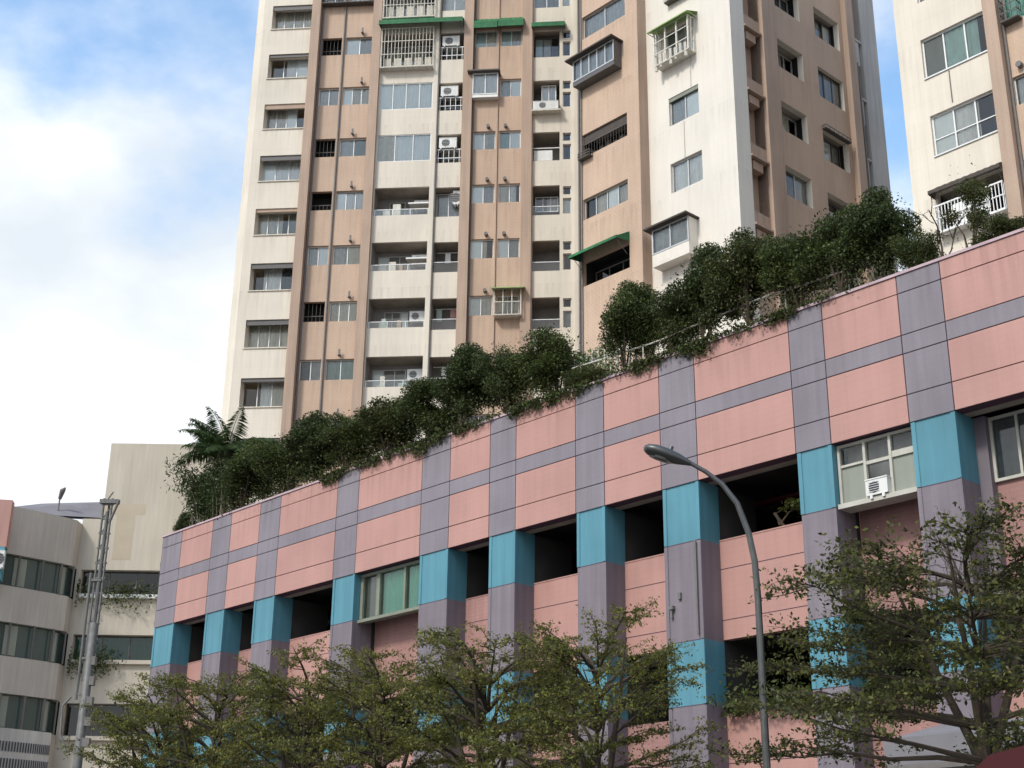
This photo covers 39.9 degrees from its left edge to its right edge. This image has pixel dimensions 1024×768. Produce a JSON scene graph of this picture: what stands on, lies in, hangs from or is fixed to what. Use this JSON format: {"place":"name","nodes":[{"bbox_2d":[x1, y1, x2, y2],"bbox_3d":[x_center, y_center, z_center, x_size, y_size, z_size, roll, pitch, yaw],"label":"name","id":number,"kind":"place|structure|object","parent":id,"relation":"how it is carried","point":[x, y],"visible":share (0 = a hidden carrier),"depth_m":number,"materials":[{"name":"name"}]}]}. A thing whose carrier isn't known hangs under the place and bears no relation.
{"place":"outdoors","nodes":[
{"label":"outdoors","id":0,"kind":"place"},
{"bbox_2d":[0,443,214,767],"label":"office block","id":1,"kind":"structure","parent":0,"point":[48,553],"depth_m":78.55,"materials":[{"name":"beige concrete"}]},
{"bbox_2d":[66,639,126,680],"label":"planter foliage","id":2,"kind":"object","parent":1,"relation":"in","point":[100,665],"visible":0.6,"depth_m":78.09,"materials":[{"name":"green plant"}]},
{"bbox_2d":[63,704,145,735],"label":"window","id":3,"kind":"structure","parent":1,"relation":"in","point":[71,718],"depth_m":77.77,"materials":[{"name":"black glass"}]},
{"bbox_2d":[73,636,152,659],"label":"window","id":4,"kind":"structure","parent":1,"relation":"in","point":[133,647],"depth_m":79.20,"materials":[{"name":"black glass"}]},
{"bbox_2d":[74,576,157,614],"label":"planter foliage","id":5,"kind":"object","parent":1,"relation":"in","point":[127,594],"visible":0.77,"depth_m":79.47,"materials":[{"name":"green plant"}]},
{"bbox_2d":[81,571,159,593],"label":"window","id":6,"kind":"structure","parent":1,"relation":"in","point":[149,577],"depth_m":80.57,"materials":[{"name":"black glass"}]},
{"bbox_2d":[0,0,916,523],"label":"sky","id":7,"kind":"structure","parent":0,"point":[124,123],"materials":[{"name":"white"}]},
{"bbox_2d":[216,0,897,510],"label":"apartment tower","id":8,"kind":"structure","parent":0,"point":[428,186],"depth_m":77.00,"materials":[{"name":"concrete"}]},
{"bbox_2d":[242,382,283,406],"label":"window","id":9,"kind":"structure","parent":8,"relation":"in","point":[271,392],"depth_m":76.37,"materials":[{"name":"glass"}]},
{"bbox_2d":[247,325,288,347],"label":"window","id":10,"kind":"structure","parent":8,"relation":"in","point":[266,335],"depth_m":77.65,"materials":[{"name":"glass"}]},
{"bbox_2d":[252,268,292,289],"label":"window","id":11,"kind":"structure","parent":8,"relation":"in","point":[274,279],"depth_m":78.86,"materials":[{"name":"metal"}]},
{"bbox_2d":[257,213,296,234],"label":"window","id":12,"kind":"structure","parent":8,"relation":"in","point":[270,223],"depth_m":80.14,"materials":[{"name":"metal"}]},
{"bbox_2d":[261,160,300,180],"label":"window","id":13,"kind":"structure","parent":8,"relation":"in","point":[271,170],"depth_m":81.36,"materials":[{"name":"metal"}]},
{"bbox_2d":[266,109,304,128],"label":"window","id":14,"kind":"structure","parent":8,"relation":"in","point":[282,118],"depth_m":82.62,"materials":[{"name":"glass"}]},
{"bbox_2d":[270,59,307,77],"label":"window","id":15,"kind":"structure","parent":8,"relation":"in","point":[295,67],"depth_m":83.82,"materials":[{"name":"glass"}]},
{"bbox_2d":[274,10,311,28],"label":"window","id":16,"kind":"structure","parent":8,"relation":"in","point":[289,19],"depth_m":85.10,"materials":[{"name":"glass"}]},
{"bbox_2d":[299,361,320,380],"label":"window","id":17,"kind":"structure","parent":8,"relation":"in","point":[309,370],"depth_m":76.32,"materials":[{"name":"grey glass"}]},
{"bbox_2d":[303,303,324,321],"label":"open window","id":18,"kind":"structure","parent":8,"relation":"in","point":[312,312],"depth_m":77.98,"materials":[{"name":"black metal"}]},
{"bbox_2d":[307,247,328,265],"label":"window","id":19,"kind":"structure","parent":8,"relation":"in","point":[316,255],"depth_m":78.80,"materials":[{"name":"grey glass"}]},
{"bbox_2d":[311,193,331,210],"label":"open window","id":20,"kind":"structure","parent":8,"relation":"in","point":[322,201],"depth_m":80.49,"materials":[{"name":"black"}]},
{"bbox_2d":[315,140,335,156],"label":"open window","id":21,"kind":"structure","parent":8,"relation":"in","point":[323,148],"depth_m":81.70,"materials":[{"name":"black metal"}]},
{"bbox_2d":[318,89,338,105],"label":"window","id":22,"kind":"structure","parent":8,"relation":"in","point":[327,97],"depth_m":82.52,"materials":[{"name":"grey glass"}]},
{"bbox_2d":[322,40,341,55],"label":"open window","id":23,"kind":"structure","parent":8,"relation":"in","point":[333,47],"depth_m":84.17,"materials":[{"name":"black metal"}]},
{"bbox_2d":[325,360,353,379],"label":"window","id":24,"kind":"structure","parent":8,"relation":"in","point":[337,369],"depth_m":76.19,"materials":[{"name":"glass"}]},
{"bbox_2d":[329,302,356,320],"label":"window","id":25,"kind":"structure","parent":8,"relation":"in","point":[341,311],"depth_m":77.43,"materials":[{"name":"grey glass"}]},
{"bbox_2d":[333,246,359,264],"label":"window","id":26,"kind":"structure","parent":8,"relation":"in","point":[341,254],"depth_m":78.65,"materials":[{"name":"grey glass"}]},
{"bbox_2d":[336,192,362,209],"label":"window","id":27,"kind":"structure","parent":8,"relation":"in","point":[345,200],"depth_m":79.88,"materials":[{"name":"glass"}]},
{"bbox_2d":[339,139,365,156],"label":"window","id":28,"kind":"structure","parent":8,"relation":"in","point":[350,147],"depth_m":81.12,"materials":[{"name":"grey glass"}]},
{"bbox_2d":[343,88,368,104],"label":"window","id":29,"kind":"structure","parent":8,"relation":"in","point":[351,96],"depth_m":82.36,"materials":[{"name":"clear glass"}]},
{"bbox_2d":[346,38,371,54],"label":"window","id":30,"kind":"structure","parent":8,"relation":"in","point":[354,46],"depth_m":83.60,"materials":[{"name":"glass"}]},
{"bbox_2d":[376,134,430,161],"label":"window","id":31,"kind":"structure","parent":8,"relation":"in","point":[413,147],"depth_m":80.57,"materials":[{"name":"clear glass"}]},
{"bbox_2d":[379,82,432,109],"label":"window","id":32,"kind":"structure","parent":8,"relation":"in","point":[408,95],"depth_m":81.82,"materials":[{"name":"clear glass"}]},
{"bbox_2d":[469,296,491,315],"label":"window","id":33,"kind":"structure","parent":8,"relation":"in","point":[477,305],"depth_m":76.75,"materials":[{"name":"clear glass"}]},
{"bbox_2d":[470,240,492,258],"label":"window","id":34,"kind":"structure","parent":8,"relation":"in","point":[478,249],"depth_m":78.00,"materials":[{"name":"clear glass"}]},
{"bbox_2d":[472,185,493,202],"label":"window","id":35,"kind":"structure","parent":8,"relation":"in","point":[480,194],"depth_m":79.22,"materials":[{"name":"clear glass"}]},
{"bbox_2d":[473,132,494,149],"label":"window","id":36,"kind":"structure","parent":8,"relation":"in","point":[480,140],"depth_m":80.45,"materials":[{"name":"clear glass"}]},
{"bbox_2d":[467,68,500,100],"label":"bay window","id":37,"kind":"structure","parent":8,"relation":"in","point":[485,82],"depth_m":81.20,"materials":[{"name":"grey glass"}]},
{"bbox_2d":[475,31,496,46],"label":"window","id":38,"kind":"structure","parent":8,"relation":"in","point":[485,38],"depth_m":82.92,"materials":[{"name":"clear glass"}]},
{"bbox_2d":[496,296,518,313],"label":"window","id":39,"kind":"structure","parent":8,"relation":"in","point":[506,305],"depth_m":76.62,"materials":[{"name":"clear glass"}]},
{"bbox_2d":[497,239,518,257],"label":"window","id":40,"kind":"structure","parent":8,"relation":"in","point":[507,248],"depth_m":77.86,"materials":[{"name":"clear glass"}]},
{"bbox_2d":[498,184,519,201],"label":"window","id":41,"kind":"structure","parent":8,"relation":"in","point":[507,193],"depth_m":79.09,"materials":[{"name":"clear glass"}]},
{"bbox_2d":[499,131,520,148],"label":"window","id":42,"kind":"structure","parent":8,"relation":"in","point":[507,140],"depth_m":80.31,"materials":[{"name":"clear glass"}]},
{"bbox_2d":[500,80,520,96],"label":"window","id":43,"kind":"structure","parent":8,"relation":"in","point":[507,87],"depth_m":81.56,"materials":[{"name":"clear glass"}]},
{"bbox_2d":[501,30,521,45],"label":"window","id":44,"kind":"structure","parent":8,"relation":"in","point":[509,37],"depth_m":82.78,"materials":[{"name":"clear glass"}]},
{"bbox_2d":[534,0,559,7],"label":"window","id":45,"kind":"structure","parent":8,"relation":"in","point":[537,3],"depth_m":83.39,"materials":[{"name":"glass"}]},
{"bbox_2d":[563,199,570,213],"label":"window","id":46,"kind":"structure","parent":8,"relation":"in","point":[566,202],"depth_m":78.40,"materials":[{"name":"glass"}]},
{"bbox_2d":[563,93,570,106],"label":"window","id":47,"kind":"structure","parent":8,"relation":"in","point":[566,96],"depth_m":80.87,"materials":[{"name":"glass"}]},
{"bbox_2d":[563,311,571,326],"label":"window","id":48,"kind":"structure","parent":8,"relation":"in","point":[567,316],"depth_m":75.97,"materials":[{"name":"glass"}]},
{"bbox_2d":[565,34,622,90],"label":"bay window","id":49,"kind":"structure","parent":8,"relation":"in","point":[602,58],"depth_m":68.00,"materials":[{"name":"metal"}]},
{"bbox_2d":[584,0,624,38],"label":"window","id":50,"kind":"structure","parent":8,"relation":"in","point":[614,10],"depth_m":69.61,"materials":[{"name":"glass"}]},
{"bbox_2d":[585,181,627,219],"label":"window","id":51,"kind":"structure","parent":8,"relation":"in","point":[618,194],"depth_m":65.69,"materials":[{"name":"glass"}]},
{"bbox_2d":[586,245,629,284],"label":"open window","id":52,"kind":"structure","parent":8,"relation":"in","point":[617,261],"depth_m":65.31,"materials":[{"name":"black"}]},
{"bbox_2d":[643,210,698,271],"bbox_3d":[6.996,-6.209,61.868,0.920,1.890,2.500,19,-28,-39],"label":"bay window","id":53,"kind":"structure","parent":8,"relation":"in","point":[674,238],"depth_m":61.67,"materials":[{"name":"metal"}]},
{"bbox_2d":[667,20,692,57],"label":"window","id":54,"kind":"structure","parent":8,"relation":"in","point":[682,33],"depth_m":65.98,"materials":[{"name":"glass"}]},
{"bbox_2d":[671,89,698,125],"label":"window","id":55,"kind":"structure","parent":8,"relation":"in","point":[686,106],"depth_m":64.42,"materials":[{"name":"glass"}]},
{"bbox_2d":[672,151,702,192],"bbox_3d":[7.932,-9.430,63.088,0.134,1.500,1.840,19,-28,-39],"label":"window","id":56,"kind":"structure","parent":8,"relation":"in","point":[689,171],"depth_m":63.21,"materials":[{"name":"glass"}]},
{"bbox_2d":[785,169,808,205],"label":"window","id":57,"kind":"structure","parent":8,"relation":"in","point":[796,186],"depth_m":64.17,"materials":[{"name":"glass"}]},
{"bbox_2d":[818,70,841,108],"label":"window","id":58,"kind":"structure","parent":8,"relation":"in","point":[829,89],"depth_m":68.48,"materials":[{"name":"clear glass"}]},
{"bbox_2d":[893,0,1023,256],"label":"apartment tower","id":59,"kind":"structure","parent":0,"point":[961,64],"depth_m":53.21,"materials":[{"name":"beige paint"}]},
{"bbox_2d":[922,13,982,77],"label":"window","id":60,"kind":"structure","parent":59,"relation":"in","point":[958,43],"depth_m":54.48,"materials":[{"name":"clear glass"}]},
{"bbox_2d":[932,91,995,154],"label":"window","id":61,"kind":"structure","parent":59,"relation":"in","point":[959,125],"depth_m":53.31,"materials":[{"name":"grey glass"}]},
{"bbox_2d":[1003,0,1023,19],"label":"window","id":62,"kind":"structure","parent":59,"relation":"in","point":[1013,4],"depth_m":52.89,"materials":[{"name":"glass"}]},
{"bbox_2d":[1014,75,1023,105],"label":"window","id":63,"kind":"structure","parent":59,"relation":"in","point":[1019,82],"depth_m":51.73,"materials":[{"name":"glass"}]},
{"bbox_2d":[976,745,1023,767],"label":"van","id":64,"kind":"object","parent":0,"point":[1012,758],"visible":1,"depth_m":8.25,"materials":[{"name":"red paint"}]},
{"label":"ground","id":65,"kind":"structure","parent":0,"visible":0},
{"bbox_2d":[142,227,1023,767],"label":"podium building","id":66,"kind":"structure","parent":65,"relation":"on","point":[872,405],"depth_m":32.58,"materials":[{"name":"pink tile"}]},
{"bbox_2d":[161,512,196,542],"bbox_3d":[-11.752,5.377,50.764,2.151,1.557,1.815,-9,-23,25],"label":"corner shrub","id":67,"kind":"object","parent":66,"relation":"on","point":[180,522],"visible":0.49,"depth_m":50.62,"materials":[{"name":"green plant"}]},
{"bbox_2d":[164,453,250,525],"bbox_3d":[-10.983,4.129,50.375,3.669,3.619,2.607,1,-21,0],"label":"bamboo clump","id":68,"kind":"object","parent":66,"relation":"on","point":[196,507],"visible":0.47,"depth_m":50.12,"materials":[{"name":"green plant"}]},
{"bbox_2d":[176,406,279,514],"bbox_3d":[-10.121,3.405,49.993,4.198,4.724,3.667,-19,-28,41],"label":"palm tree","id":69,"kind":"object","parent":66,"relation":"on","point":[210,439],"visible":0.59,"depth_m":49.93,"materials":[{"name":"green plant"}]},
{"bbox_2d":[180,436,278,519],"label":"rooftop tree","id":70,"kind":"object","parent":66,"relation":"on","point":[236,463],"visible":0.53,"depth_m":47.77,"materials":[{"name":"green plant"}]},
{"bbox_2d":[197,447,262,517],"bbox_3d":[-9.714,3.729,48.990,2.518,3.400,2.254,12,-24,-26],"label":"bush","id":71,"kind":"object","parent":66,"relation":"on","point":[219,463],"visible":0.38,"depth_m":48.72,"materials":[{"name":"green plant"}]},
{"bbox_2d":[220,432,316,510],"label":"rooftop tree","id":72,"kind":"object","parent":66,"relation":"on","point":[275,457],"visible":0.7,"depth_m":46.32,"materials":[{"name":"green plant"}]},
{"bbox_2d":[251,410,344,498],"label":"rooftop tree","id":73,"kind":"object","parent":66,"relation":"on","point":[304,439],"visible":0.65,"depth_m":44.88,"materials":[{"name":"green plant"}]},
{"bbox_2d":[287,410,381,485],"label":"rooftop tree","id":74,"kind":"object","parent":66,"relation":"on","point":[352,436],"visible":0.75,"depth_m":43.50,"materials":[{"name":"green plant"}]},
{"bbox_2d":[313,393,425,469],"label":"rooftop tree","id":75,"kind":"object","parent":66,"relation":"on","point":[383,412],"visible":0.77,"depth_m":42.38,"materials":[{"name":"green plant"}]},
{"bbox_2d":[357,559,419,623],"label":"window","id":76,"kind":"structure","parent":66,"relation":"in","point":[391,592],"depth_m":39.95,"materials":[{"name":"green glass"}]},
{"bbox_2d":[362,376,463,449],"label":"rooftop tree","id":77,"kind":"object","parent":66,"relation":"on","point":[410,406],"visible":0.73,"depth_m":41.30,"materials":[{"name":"green plant"}]},
{"bbox_2d":[386,341,501,440],"bbox_3d":[-1.223,0.507,40.285,4.733,3.376,3.992,-9,-23,23],"label":"rooftop tree","id":78,"kind":"object","parent":66,"relation":"on","point":[463,385],"visible":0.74,"depth_m":39.97,"materials":[{"name":"green plant"}]},
{"bbox_2d":[454,342,534,431],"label":"rooftop tree","id":79,"kind":"object","parent":66,"relation":"on","point":[500,368],"visible":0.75,"depth_m":38.75,"materials":[{"name":"green plant"}]},
{"bbox_2d":[472,323,590,415],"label":"rooftop tree","id":80,"kind":"object","parent":66,"relation":"on","point":[544,363],"visible":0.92,"depth_m":37.66,"materials":[{"name":"green plant"}]},
{"bbox_2d":[183,260,921,525],"bbox_3d":[-1.196,1.321,39.454,1.563,1.256,29.221,19,-28,-39],"label":"creeper","id":81,"kind":"object","parent":66,"relation":"attached to","point":[423,443],"visible":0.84,"depth_m":35.88,"materials":[{"name":"green plant"}]},
{"bbox_2d":[524,363,611,407],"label":"rooftop tree","id":82,"kind":"object","parent":66,"relation":"on","point":[579,374],"visible":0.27,"depth_m":36.12,"materials":[{"name":"green plant"}]},
{"bbox_2d":[574,343,636,373],"bbox_3d":[2.488,-0.146,36.991,0.070,2.300,2.450,19,-28,-39],"label":"picket fence","id":83,"kind":"object","parent":66,"relation":"on","point":[605,355],"visible":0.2,"depth_m":37.17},
{"bbox_2d":[574,344,619,374],"bbox_3d":[2.242,-0.021,37.176,0.469,2.026,1.594,18,-27,-38],"label":"climbing vine","id":84,"kind":"object","parent":83,"relation":"attached to","point":[596,356],"visible":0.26,"depth_m":37.37,"materials":[{"name":"green plant"}]},
{"bbox_2d":[556,279,692,380],"bbox_3d":[3.131,-1.032,35.931,3.460,3.224,3.059,-7,-22,19],"label":"rooftop tree","id":85,"kind":"object","parent":66,"relation":"on","point":[622,317],"visible":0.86,"depth_m":35.60,"materials":[{"name":"green plant"}]},
{"bbox_2d":[612,285,705,361],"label":"rooftop tree","id":86,"kind":"object","parent":66,"relation":"on","point":[665,311],"visible":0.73,"depth_m":34.81,"materials":[{"name":"green plant"}]},
{"bbox_2d":[644,241,751,354],"bbox_3d":[4.718,-1.763,34.268,4.088,3.431,3.448,-2,-21,7],"label":"rooftop tree","id":87,"kind":"object","parent":66,"relation":"on","point":[690,288],"visible":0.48,"depth_m":34.09,"materials":[{"name":"green plant"}]},
{"bbox_2d":[573,269,849,367],"bbox_3d":[4.541,-0.853,33.938,0.085,1.475,8.703,19,-28,-39],"label":"handrail","id":88,"kind":"object","parent":66,"relation":"on","point":[757,299],"visible":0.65,"depth_m":34.20,"materials":[{"name":"grey metal"}]},
{"bbox_2d":[653,227,795,340],"bbox_3d":[5.559,-2.098,33.286,3.997,3.372,4.000,19,-28,-39],"label":"rooftop tree","id":89,"kind":"object","parent":66,"relation":"on","point":[726,291],"visible":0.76,"depth_m":33.14,"materials":[{"name":"green plant"}]},
{"bbox_2d":[770,497,801,525],"bbox_3d":[6.123,2.801,30.805,0.957,0.734,0.795,1,-21,0],"label":"potted plant","id":90,"kind":"object","parent":66,"relation":"on","point":[792,503],"visible":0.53,"depth_m":30.90,"materials":[{"name":"green plant"}]},
{"bbox_2d":[726,225,845,326],"bbox_3d":[6.766,-2.215,32.418,3.384,2.992,3.219,-13,-25,32],"label":"rooftop tree","id":91,"kind":"object","parent":66,"relation":"on","point":[774,259],"visible":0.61,"depth_m":32.31,"materials":[{"name":"green plant"}]},
{"bbox_2d":[719,634,935,717],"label":"shrubs","id":92,"kind":"object","parent":66,"relation":"on","point":[731,710],"visible":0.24,"depth_m":29.65,"materials":[{"name":"green plant"}]},
{"bbox_2d":[757,203,919,325],"bbox_3d":[7.224,-2.612,31.561,3.569,3.129,4.036,1,-21,-1],"label":"rooftop tree","id":93,"kind":"object","parent":66,"relation":"on","point":[812,254],"visible":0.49,"depth_m":31.50,"materials":[{"name":"green plant"}]},
{"bbox_2d":[779,185,939,299],"bbox_3d":[8.077,-2.971,30.793,3.657,3.267,3.085,-11,-24,28],"label":"rooftop tree","id":94,"kind":"object","parent":66,"relation":"on","point":[880,217],"visible":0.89,"depth_m":30.71,"materials":[{"name":"green plant"}]},
{"bbox_2d":[836,427,917,513],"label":"window","id":95,"kind":"structure","parent":66,"relation":"in","point":[879,474],"depth_m":28.80,"materials":[{"name":"grey glass"}]},
{"bbox_2d":[886,225,945,271],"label":"rooftop tree","id":96,"kind":"object","parent":66,"relation":"on","point":[926,249],"visible":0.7,"depth_m":29.98,"materials":[{"name":"green plant"}]},
{"bbox_2d":[903,190,977,256],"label":"bare sapling","id":97,"kind":"object","parent":66,"relation":"on","point":[941,245],"visible":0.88,"depth_m":29.57,"materials":[{"name":"brown plant"}]},
{"bbox_2d":[924,155,996,262],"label":"sparse tree","id":98,"kind":"object","parent":66,"relation":"on","point":[975,191],"visible":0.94,"depth_m":29.35,"materials":[{"name":"green plant"}]},
{"bbox_2d":[968,213,1023,246],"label":"rooftop shrub","id":99,"kind":"object","parent":66,"relation":"on","point":[1000,225],"visible":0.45,"depth_m":28.43,"materials":[{"name":"green plant"}]},
{"bbox_2d":[988,409,1023,482],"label":"window","id":100,"kind":"structure","parent":66,"relation":"in","point":[1006,431],"depth_m":27.42,"materials":[{"name":"grey glass"}]},
{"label":"pavement","id":101,"kind":"structure","parent":0,"visible":0},
{"bbox_2d":[59,492,119,767],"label":"utility mast","id":102,"kind":"object","parent":101,"relation":"on","point":[89,658],"visible":0.97,"depth_m":49.81,"materials":[{"name":"grey metal"}]},
{"bbox_2d":[55,683,241,767],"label":"street tree","id":103,"kind":"object","parent":101,"relation":"on","point":[130,725],"visible":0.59,"depth_m":30.19,"materials":[{"name":"green plant"}]},
{"bbox_2d":[100,666,325,767],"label":"street tree","id":104,"kind":"object","parent":101,"relation":"on","point":[166,717],"visible":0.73,"depth_m":28.50,"materials":[{"name":"green plant"}]},
{"bbox_2d":[177,634,425,767],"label":"street tree","id":105,"kind":"object","parent":101,"relation":"on","point":[271,702],"visible":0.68,"depth_m":26.72,"materials":[{"name":"green plant"}]},
{"bbox_2d":[267,643,486,767],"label":"street tree","id":106,"kind":"object","parent":101,"relation":"on","point":[372,737],"visible":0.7,"depth_m":24.69,"materials":[{"name":"green plant"}]},
{"bbox_2d":[351,620,606,767],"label":"street tree","id":107,"kind":"object","parent":101,"relation":"on","point":[480,677],"visible":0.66,"depth_m":22.78,"materials":[{"name":"green plant"}]},
{"bbox_2d":[443,596,733,767],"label":"street tree","id":108,"kind":"object","parent":101,"relation":"on","point":[595,719],"visible":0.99,"depth_m":21.24,"materials":[{"name":"green plant"}]},
{"bbox_2d":[644,444,770,767],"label":"street lamp","id":109,"kind":"object","parent":101,"relation":"on","point":[668,455],"visible":1,"depth_m":18.74,"materials":[{"name":"metal"}]},
{"bbox_2d":[696,493,1023,767],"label":"street tree","id":110,"kind":"object","parent":101,"relation":"on","point":[986,742],"visible":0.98,"depth_m":18.46,"materials":[{"name":"green plant"}]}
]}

